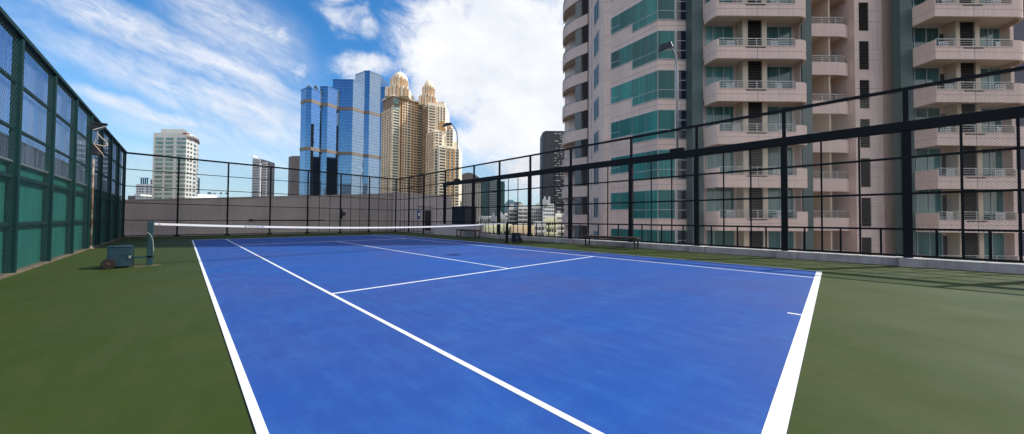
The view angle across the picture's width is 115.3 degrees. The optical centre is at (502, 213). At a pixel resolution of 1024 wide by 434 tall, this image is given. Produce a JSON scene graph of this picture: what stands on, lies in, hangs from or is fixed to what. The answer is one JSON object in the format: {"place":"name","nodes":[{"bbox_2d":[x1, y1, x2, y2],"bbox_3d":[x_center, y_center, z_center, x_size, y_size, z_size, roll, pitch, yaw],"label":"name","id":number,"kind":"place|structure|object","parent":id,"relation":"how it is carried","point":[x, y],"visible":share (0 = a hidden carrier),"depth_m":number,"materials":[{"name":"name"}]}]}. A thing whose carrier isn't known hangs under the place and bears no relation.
{"place":"outdoors","nodes":[
{"label":"outdoors","id":0,"kind":"place"},
{"bbox_2d":[136,178,151,198],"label":"office block","id":1,"kind":"structure","parent":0,"point":[140,191],"depth_m":330.58,"materials":[{"name":"white concrete"}]},
{"bbox_2d":[152,129,199,198],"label":"residential tower","id":2,"kind":"structure","parent":0,"point":[183,143],"depth_m":250.85,"materials":[{"name":"white concrete"}]},
{"bbox_2d":[154,172,161,198],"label":"window","id":3,"kind":"structure","parent":2,"relation":"in","point":[160,181],"depth_m":250.24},
{"bbox_2d":[164,172,172,198],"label":"window","id":4,"kind":"structure","parent":2,"relation":"in","point":[165,181],"depth_m":250.24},
{"bbox_2d":[192,192,226,197],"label":"white roof block","id":5,"kind":"structure","parent":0,"point":[206,196],"depth_m":208.40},
{"bbox_2d":[251,155,274,196],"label":"striped tower","id":6,"kind":"structure","parent":0,"point":[259,177],"depth_m":572.96,"materials":[{"name":"stone"}]},
{"bbox_2d":[0,0,564,205],"label":"sky","id":7,"kind":"structure","parent":0,"point":[230,74],"materials":[{"name":"blue"}]},
{"bbox_2d":[288,156,299,195],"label":"brown tower","id":8,"kind":"structure","parent":0,"point":[294,162],"depth_m":521.38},
{"bbox_2d":[299,70,387,195],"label":"glass tower","id":9,"kind":"structure","parent":0,"point":[340,126],"depth_m":447.93,"materials":[{"name":"blue glass"}]},
{"bbox_2d":[380,71,461,222],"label":"twin tower","id":10,"kind":"structure","parent":0,"point":[417,138],"depth_m":394.16,"materials":[{"name":"concrete"}]},
{"bbox_2d":[392,128,397,190],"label":"window","id":11,"kind":"structure","parent":10,"relation":"in","point":[393,128],"depth_m":389.10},
{"bbox_2d":[402,112,406,191],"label":"window","id":12,"kind":"structure","parent":10,"relation":"in","point":[403,112],"depth_m":396.38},
{"bbox_2d":[411,114,415,192],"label":"window","id":13,"kind":"structure","parent":10,"relation":"in","point":[412,114],"depth_m":404.30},
{"bbox_2d":[417,116,421,192],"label":"window","id":14,"kind":"structure","parent":10,"relation":"in","point":[418,116],"depth_m":409.47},
{"bbox_2d":[452,206,475,223],"bbox_3d":[-3.090,0.532,25.862,1.160,2.150,1.850,2,-2,-44],"label":"equipment cabinet","id":15,"kind":"object","parent":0,"point":[458,213],"visible":0.34,"depth_m":25.27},
{"bbox_2d":[462,173,480,220],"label":"ribbed block","id":16,"kind":"structure","parent":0,"point":[466,187],"depth_m":520.59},
{"bbox_2d":[481,180,504,216],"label":"green glass tower","id":17,"kind":"structure","parent":0,"point":[487,197],"depth_m":400.41,"materials":[{"name":"glass"}]},
{"bbox_2d":[0,231,1023,433],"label":"court ground","id":18,"kind":"structure","parent":0,"point":[89,344],"depth_m":3.09,"materials":[{"name":"green paint"}]},
{"bbox_2d":[0,132,106,190],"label":"tan parapet","id":19,"kind":"structure","parent":18,"relation":"on","point":[36,159],"depth_m":17.43,"materials":[{"name":"beige concrete"}]},
{"bbox_2d":[0,237,123,279],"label":"concrete strip","id":20,"kind":"object","parent":18,"relation":"on","point":[6,275],"visible":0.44,"depth_m":8.21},
{"bbox_2d":[0,6,126,275],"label":"windscreen fence","id":21,"kind":"object","parent":20,"relation":"on","point":[46,216],"visible":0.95,"depth_m":8.62,"materials":[{"name":"teal paint"}]},
{"bbox_2d":[90,122,107,156],"bbox_3d":[-14.807,-2.706,11.911,0.411,1.224,0.447,2,-2,-44],"label":"fence floodlight","id":22,"kind":"object","parent":21,"relation":"attached to","point":[95,127],"visible":1,"depth_m":11.82,"materials":[{"name":"metal"}]},
{"bbox_2d":[88,159,94,248],"bbox_3d":[-14.986,-0.350,11.847,0.150,3.304,0.150,2,-2,-44],"label":"stand pipe","id":23,"kind":"object","parent":18,"relation":"on","point":[92,199],"visible":1,"depth_m":11.84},
{"bbox_2d":[100,245,154,268],"bbox_3d":[-9.108,1.049,7.916,0.840,0.520,0.493,2,-2,-44],"label":"net weight box","id":24,"kind":"object","parent":18,"relation":"on","point":[119,256],"visible":1,"depth_m":7.69,"materials":[{"name":"teal plastic"}]},
{"bbox_2d":[120,193,391,234],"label":"rooftop wall","id":25,"kind":"structure","parent":18,"relation":"on","point":[325,214],"depth_m":24.43,"materials":[{"name":"concrete"}]},
{"bbox_2d":[126,231,393,236],"bbox_3d":[-16.732,1.558,25.597,17.000,0.070,0.560,2,-2,-44],"label":"ledge","id":26,"kind":"object","parent":18,"relation":"on","point":[249,234],"visible":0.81,"depth_m":23.44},
{"bbox_2d":[124,152,397,236],"bbox_3d":[-16.449,-0.961,25.343,17.490,5.100,0.280,2,-2,-44],"label":"back fence","id":27,"kind":"object","parent":18,"relation":"on","point":[316,180],"visible":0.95,"depth_m":24.01,"materials":[{"name":"black metal"}]},
{"bbox_2d":[397,170,444,232],"bbox_3d":[-7.421,-0.826,28.528,0.100,5.100,7.980,2,-2,-44],"label":"corner fence","id":28,"kind":"object","parent":18,"relation":"on","point":[413,198],"visible":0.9,"depth_m":28.55,"materials":[{"name":"black metal"}]},
{"bbox_2d":[433,224,483,236],"bbox_3d":[-3.432,1.250,24.369,0.710,0.850,5.450,2,-2,-44],"label":"tennis net","id":29,"kind":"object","parent":18,"relation":"on","point":[444,230],"depth_m":23.77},
{"bbox_2d":[192,235,821,433],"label":"court surface","id":30,"kind":"object","parent":18,"relation":"on","point":[466,337],"visible":0.88,"depth_m":3.37,"materials":[{"name":"blue paint"}]},
{"bbox_2d":[145,221,507,265],"bbox_3d":[-4.332,0.879,12.642,12.947,1.120,0.152,2,-2,-44],"label":"tennis net","id":31,"kind":"object","parent":30,"relation":"on","point":[150,244],"visible":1,"depth_m":9.85,"materials":[{"name":"fabric"}]},
{"bbox_2d":[508,233,522,242],"bbox_3d":[0.635,1.313,17.477,0.840,0.520,0.493,2,-2,-44],"label":"net weight box","id":32,"kind":"object","parent":18,"relation":"on","point":[516,237],"visible":0.98,"depth_m":17.45,"materials":[{"name":"black plastic"}]},
{"bbox_2d":[583,235,640,249],"bbox_3d":[4.896,1.293,14.697,0.474,0.520,2.562,2,-2,-44],"label":"bench","id":33,"kind":"object","parent":18,"relation":"on","point":[613,237],"visible":0.98,"depth_m":14.43,"materials":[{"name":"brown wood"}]},
{"bbox_2d":[480,234,1023,274],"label":"kerb","id":34,"kind":"structure","parent":18,"relation":"on","point":[983,266],"depth_m":10.38,"materials":[{"name":"concrete"}]},
{"bbox_2d":[443,66,1023,262],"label":"beam fence","id":35,"kind":"object","parent":34,"relation":"on","point":[905,127],"visible":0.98,"depth_m":10.90,"materials":[{"name":"black metal"}]},
{"bbox_2d":[443,123,459,180],"bbox_3d":[-3.832,-4.571,24.320,0.581,4.350,1.418,-1,-1,41],"label":"floodlight pole","id":36,"kind":"object","parent":35,"relation":"attached to","point":[445,125],"visible":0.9,"depth_m":24.72,"materials":[{"name":"green metal"}]},
{"bbox_2d":[658,41,684,151],"bbox_3d":[6.976,-4.733,13.362,1.340,4.420,0.582,1,-1,-41],"label":"floodlight pole","id":37,"kind":"object","parent":35,"relation":"attached to","point":[666,46],"visible":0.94,"depth_m":13.65,"materials":[{"name":"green metal"}]},
{"bbox_2d":[545,217,557,237],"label":"yellow block","id":38,"kind":"structure","parent":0,"point":[551,227],"depth_m":151.70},
{"bbox_2d":[555,211,563,236],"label":"cream block","id":39,"kind":"structure","parent":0,"point":[559,221],"depth_m":201.66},
{"bbox_2d":[562,0,1023,263],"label":"apartment block","id":40,"kind":"structure","parent":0,"point":[619,70],"depth_m":24.88,"materials":[{"name":"concrete"}]},
{"bbox_2d":[593,197,598,217],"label":"window","id":41,"kind":"structure","parent":40,"relation":"in","point":[596,199],"depth_m":30.31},
{"bbox_2d":[594,130,598,152],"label":"window","id":42,"kind":"structure","parent":40,"relation":"in","point":[596,135],"depth_m":30.45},
{"bbox_2d":[594,96,598,120],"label":"window","id":43,"kind":"structure","parent":40,"relation":"in","point":[596,103],"depth_m":30.55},
{"bbox_2d":[594,63,598,89],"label":"window","id":44,"kind":"structure","parent":40,"relation":"in","point":[596,72],"depth_m":30.62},
{"bbox_2d":[594,30,598,57],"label":"window","id":45,"kind":"structure","parent":40,"relation":"in","point":[596,40],"depth_m":30.68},
{"bbox_2d":[594,0,598,26],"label":"window","id":46,"kind":"structure","parent":40,"relation":"in","point":[596,8],"depth_m":30.75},
{"bbox_2d":[611,192,618,209],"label":"window","id":47,"kind":"structure","parent":40,"relation":"in","point":[615,206],"depth_m":28.10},
{"bbox_2d":[611,156,619,174],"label":"window","id":48,"kind":"structure","parent":40,"relation":"in","point":[615,168],"depth_m":28.15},
{"bbox_2d":[611,121,619,139],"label":"window","id":49,"kind":"structure","parent":40,"relation":"in","point":[615,126],"depth_m":28.21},
{"bbox_2d":[611,85,619,104],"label":"window","id":50,"kind":"structure","parent":40,"relation":"in","point":[615,91],"depth_m":28.28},
{"bbox_2d":[611,49,619,69],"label":"window","id":51,"kind":"structure","parent":40,"relation":"in","point":[615,56],"depth_m":28.34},
{"bbox_2d":[611,14,619,34],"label":"window","id":52,"kind":"structure","parent":40,"relation":"in","point":[615,21],"depth_m":28.41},
{"bbox_2d":[619,192,627,209],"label":"window","id":53,"kind":"structure","parent":40,"relation":"in","point":[621,199],"depth_m":27.45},
{"bbox_2d":[619,154,629,173],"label":"window","id":54,"kind":"structure","parent":40,"relation":"in","point":[623,166],"depth_m":27.45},
{"bbox_2d":[619,117,632,137],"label":"window","id":55,"kind":"structure","parent":40,"relation":"in","point":[626,124],"depth_m":27.35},
{"bbox_2d":[619,80,632,101],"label":"window","id":56,"kind":"structure","parent":40,"relation":"in","point":[626,88],"depth_m":27.41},
{"bbox_2d":[619,6,632,30],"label":"window","id":57,"kind":"structure","parent":40,"relation":"in","point":[626,16],"depth_m":27.53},
{"bbox_2d":[620,43,632,65],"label":"window","id":58,"kind":"structure","parent":40,"relation":"in","point":[626,52],"depth_m":27.48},
{"bbox_2d":[632,113,645,143],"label":"window","id":59,"kind":"structure","parent":40,"relation":"in","point":[639,121],"depth_m":26.38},
{"bbox_2d":[632,75,645,106],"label":"window","id":60,"kind":"structure","parent":40,"relation":"in","point":[639,84],"depth_m":26.44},
{"bbox_2d":[632,36,645,69],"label":"window","id":61,"kind":"structure","parent":40,"relation":"in","point":[639,46],"depth_m":26.50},
{"bbox_2d":[632,0,645,32],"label":"window","id":62,"kind":"structure","parent":40,"relation":"in","point":[639,9],"depth_m":26.56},
{"bbox_2d":[633,152,645,180],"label":"window","id":63,"kind":"structure","parent":40,"relation":"in","point":[640,165],"depth_m":26.30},
{"bbox_2d":[634,229,645,242],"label":"window","id":64,"kind":"structure","parent":40,"relation":"in","point":[644,230],"depth_m":26.14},
{"bbox_2d":[634,190,645,218],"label":"window","id":65,"kind":"structure","parent":40,"relation":"in","point":[639,211],"depth_m":26.20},
{"bbox_2d":[646,229,657,242],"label":"window","id":66,"kind":"structure","parent":40,"relation":"in","point":[654,236],"depth_m":25.32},
{"bbox_2d":[646,189,657,218],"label":"window","id":67,"kind":"structure","parent":40,"relation":"in","point":[648,210],"depth_m":25.36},
{"bbox_2d":[646,149,657,179],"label":"window","id":68,"kind":"structure","parent":40,"relation":"in","point":[648,172],"depth_m":25.41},
{"bbox_2d":[646,110,657,140],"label":"window","id":69,"kind":"structure","parent":40,"relation":"in","point":[651,117],"depth_m":25.50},
{"bbox_2d":[646,70,657,101],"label":"window","id":70,"kind":"structure","parent":40,"relation":"in","point":[651,78],"depth_m":25.55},
{"bbox_2d":[646,30,657,63],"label":"window","id":71,"kind":"structure","parent":40,"relation":"in","point":[651,39],"depth_m":25.61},
{"bbox_2d":[646,0,657,25],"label":"window","id":72,"kind":"structure","parent":40,"relation":"in","point":[651,5],"depth_m":25.71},
{"bbox_2d":[658,109,675,138],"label":"window","id":73,"kind":"structure","parent":40,"relation":"in","point":[666,118],"depth_m":25.11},
{"bbox_2d":[658,70,675,98],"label":"window","id":74,"kind":"structure","parent":40,"relation":"in","point":[666,78],"depth_m":25.17,"materials":[{"name":"glass"}]},
{"bbox_2d":[658,30,675,59],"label":"window","id":75,"kind":"structure","parent":40,"relation":"in","point":[664,36],"depth_m":25.23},
{"bbox_2d":[658,0,675,19],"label":"window","id":76,"kind":"structure","parent":40,"relation":"in","point":[666,8],"depth_m":25.28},
{"bbox_2d":[659,230,675,243],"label":"window","id":77,"kind":"structure","parent":40,"relation":"in","point":[664,239],"depth_m":24.93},
{"bbox_2d":[659,189,675,218],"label":"window","id":78,"kind":"structure","parent":40,"relation":"in","point":[661,198],"depth_m":24.98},
{"bbox_2d":[659,149,675,178],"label":"window","id":79,"kind":"structure","parent":40,"relation":"in","point":[668,171],"depth_m":25.04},
{"bbox_2d":[676,30,685,59],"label":"window","id":80,"kind":"structure","parent":40,"relation":"in","point":[680,34],"depth_m":25.22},
{"bbox_2d":[676,0,685,20],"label":"window","id":81,"kind":"structure","parent":40,"relation":"in","point":[680,4],"depth_m":25.27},
{"bbox_2d":[676,149,686,179],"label":"window","id":82,"kind":"structure","parent":40,"relation":"in","point":[680,164],"depth_m":25.03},
{"bbox_2d":[677,189,686,219],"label":"window","id":83,"kind":"structure","parent":40,"relation":"in","point":[681,210],"depth_m":24.98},
{"bbox_2d":[678,109,685,139],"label":"window","id":84,"kind":"structure","parent":40,"relation":"in","point":[681,113],"depth_m":25.11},
{"bbox_2d":[678,70,685,99],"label":"window","id":85,"kind":"structure","parent":40,"relation":"in","point":[681,73],"depth_m":25.16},
{"bbox_2d":[705,26,732,45],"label":"window","id":86,"kind":"structure","parent":40,"relation":"in","point":[712,33],"depth_m":24.94,"materials":[{"name":"teal glass"}]},
{"bbox_2d":[705,146,733,174],"bbox_3d":[16.580,-3.704,24.749,2.150,2.850,0.059,0,-1,0],"label":"window","id":87,"kind":"structure","parent":40,"relation":"in","point":[715,158],"depth_m":24.75,"materials":[{"name":"teal glass"}]},
{"bbox_2d":[705,106,733,129],"bbox_3d":[16.605,-6.803,24.809,2.150,2.850,0.059,0,-1,0],"label":"window","id":88,"kind":"structure","parent":40,"relation":"in","point":[712,113],"depth_m":24.82,"materials":[{"name":"teal glass"}]},
{"bbox_2d":[705,66,733,87],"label":"window","id":89,"kind":"structure","parent":40,"relation":"in","point":[713,74],"depth_m":24.88,"materials":[{"name":"teal glass"}]},
{"bbox_2d":[706,187,733,217],"bbox_3d":[16.555,-0.604,24.689,2.150,2.850,0.059,0,-1,0],"label":"window","id":90,"kind":"structure","parent":40,"relation":"in","point":[718,190],"depth_m":24.69,"materials":[{"name":"teal glass"}]},
{"bbox_2d":[706,230,734,247],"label":"window","id":91,"kind":"structure","parent":40,"relation":"in","point":[718,242],"depth_m":24.64,"materials":[{"name":"teal glass"}]},
{"bbox_2d":[767,26,791,44],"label":"window","id":92,"kind":"structure","parent":40,"relation":"in","point":[772,31],"depth_m":24.95,"materials":[{"name":"teal glass"}]},
{"bbox_2d":[767,106,792,131],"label":"window","id":93,"kind":"structure","parent":40,"relation":"in","point":[769,108],"depth_m":24.82,"materials":[{"name":"teal glass"}]},
{"bbox_2d":[767,66,792,88],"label":"window","id":94,"kind":"structure","parent":40,"relation":"in","point":[774,73],"depth_m":24.88,"materials":[{"name":"teal glass"}]},
{"bbox_2d":[768,147,792,174],"bbox_3d":[20.955,-3.669,24.749,2.400,2.850,0.059,0,-1,0],"label":"window","id":95,"kind":"structure","parent":40,"relation":"in","point":[771,152],"depth_m":24.76,"materials":[{"name":"teal glass"}]},
{"bbox_2d":[768,231,793,250],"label":"window","id":96,"kind":"structure","parent":40,"relation":"in","point":[790,233],"depth_m":24.64,"materials":[{"name":"teal glass"}]},
{"bbox_2d":[768,188,793,217],"bbox_3d":[20.930,-0.569,24.689,2.400,2.850,0.059,0,-1,0],"label":"window","id":97,"kind":"structure","parent":40,"relation":"in","point":[770,202],"depth_m":24.69,"materials":[{"name":"teal glass"}]},
{"bbox_2d":[912,27,938,48],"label":"window","id":98,"kind":"structure","parent":40,"relation":"in","point":[920,35],"depth_m":24.94,"materials":[{"name":"teal glass"}]},
{"bbox_2d":[913,67,939,87],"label":"window","id":99,"kind":"structure","parent":40,"relation":"in","point":[921,75],"depth_m":24.88,"materials":[{"name":"teal glass"}]},
{"bbox_2d":[913,107,940,131],"bbox_3d":[32.355,-6.677,24.809,2.250,2.850,0.059,0,-1,0],"label":"window","id":100,"kind":"structure","parent":40,"relation":"in","point":[918,109],"depth_m":24.83,"materials":[{"name":"teal glass"}]},
{"bbox_2d":[914,148,941,175],"bbox_3d":[32.330,-3.578,24.749,2.250,2.850,0.059,0,-1,0],"label":"window","id":101,"kind":"structure","parent":40,"relation":"in","point":[919,161],"depth_m":24.76,"materials":[{"name":"teal glass"}]},
{"bbox_2d":[915,189,942,219],"bbox_3d":[32.305,-0.478,24.689,2.250,2.850,0.059,0,-1,0],"label":"window","id":102,"kind":"structure","parent":40,"relation":"in","point":[927,199],"depth_m":24.69,"materials":[{"name":"teal glass"}]},
{"bbox_2d":[916,232,942,255],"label":"window","id":103,"kind":"structure","parent":40,"relation":"in","point":[928,251],"depth_m":24.63,"materials":[{"name":"teal glass"}]},
{"bbox_2d":[942,195,946,219],"bbox_3d":[33.618,-0.218,24.694,0.330,2.350,0.039,0,-1,0],"label":"door","id":104,"kind":"structure","parent":40,"relation":"in","point":[944,206],"depth_m":24.68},
{"bbox_2d":[980,28,1000,46],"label":"window","id":105,"kind":"structure","parent":40,"relation":"in","point":[985,33],"depth_m":24.95,"materials":[{"name":"teal glass"}]},
{"bbox_2d":[980,68,1001,89],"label":"window","id":106,"kind":"structure","parent":40,"relation":"in","point":[983,70],"depth_m":24.88,"materials":[{"name":"teal glass"}]},
{"bbox_2d":[981,108,1001,132],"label":"window","id":107,"kind":"structure","parent":40,"relation":"in","point":[985,130],"depth_m":24.81,"materials":[{"name":"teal glass"}]},
{"bbox_2d":[982,148,1002,174],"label":"window","id":108,"kind":"structure","parent":40,"relation":"in","point":[991,164],"depth_m":24.76,"materials":[{"name":"teal glass"}]},
{"bbox_2d":[983,189,1003,219],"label":"window","id":109,"kind":"structure","parent":40,"relation":"in","point":[998,206],"depth_m":24.69,"materials":[{"name":"teal glass"}]},
{"bbox_2d":[984,233,1004,262],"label":"window","id":110,"kind":"structure","parent":40,"relation":"in","point":[1000,235],"depth_m":24.63,"materials":[{"name":"teal glass"}]},
{"bbox_3d":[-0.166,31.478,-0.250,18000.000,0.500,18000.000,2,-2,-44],"label":"city ground","id":111,"kind":"structure","parent":0,"visible":0},
{"bbox_2d":[76,135,91,170],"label":"gridded tower","id":112,"kind":"structure","parent":111,"relation":"on","point":[81,152],"depth_m":195.19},
{"bbox_2d":[94,137,107,180],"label":"tower","id":113,"kind":"structure","parent":111,"relation":"on","point":[103,160],"depth_m":235.45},
{"bbox_2d":[484,224,511,234],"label":"roof","id":114,"kind":"structure","parent":111,"relation":"on","point":[502,226],"depth_m":115.81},
{"bbox_2d":[509,204,516,224],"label":"balcony block","id":115,"kind":"structure","parent":111,"relation":"on","point":[514,211],"depth_m":262.33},
{"bbox_2d":[511,225,533,234],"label":"tan roof","id":116,"kind":"structure","parent":111,"relation":"on","point":[520,229],"depth_m":107.72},
{"bbox_2d":[518,203,527,224],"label":"balcony block","id":117,"kind":"structure","parent":111,"relation":"on","point":[520,213],"depth_m":257.34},
{"bbox_2d":[531,203,542,224],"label":"office block","id":118,"kind":"structure","parent":111,"relation":"on","point":[535,217],"depth_m":304.10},
{"bbox_2d":[534,221,546,236],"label":"grey block","id":119,"kind":"structure","parent":111,"relation":"on","point":[539,229],"depth_m":141.51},
{"bbox_2d":[543,196,553,220],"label":"grid block","id":120,"kind":"structure","parent":111,"relation":"on","point":[548,208],"depth_m":292.46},
{"bbox_2d":[540,131,564,214],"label":"dark tower","id":121,"kind":"structure","parent":111,"relation":"on","point":[550,140],"depth_m":472.40,"materials":[{"name":"stone"}]},
{"bbox_2d":[546,137,552,203],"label":"window","id":122,"kind":"structure","parent":121,"relation":"in","point":[546,137],"depth_m":471.41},
{"bbox_3d":[-7.357,16.828,33.150,6.450,29.980,10.500,2,-2,-44],"label":"hut podium","id":123,"kind":"object","parent":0,"visible":0},
{"bbox_2d":[382,192,451,230],"bbox_3d":[-9.451,0.925,35.288,6.940,5.830,3.780,2,-2,-44],"label":"rooftop hut","id":124,"kind":"object","parent":123,"relation":"on","point":[431,207],"visible":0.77,"depth_m":33.73,"materials":[{"name":"concrete"}]},
{"bbox_2d":[424,210,430,230],"bbox_3d":[-7.913,0.759,34.375,0.750,2.150,0.040,2,-2,-44],"label":"door","id":125,"kind":"structure","parent":124,"relation":"in","point":[427,216],"depth_m":34.32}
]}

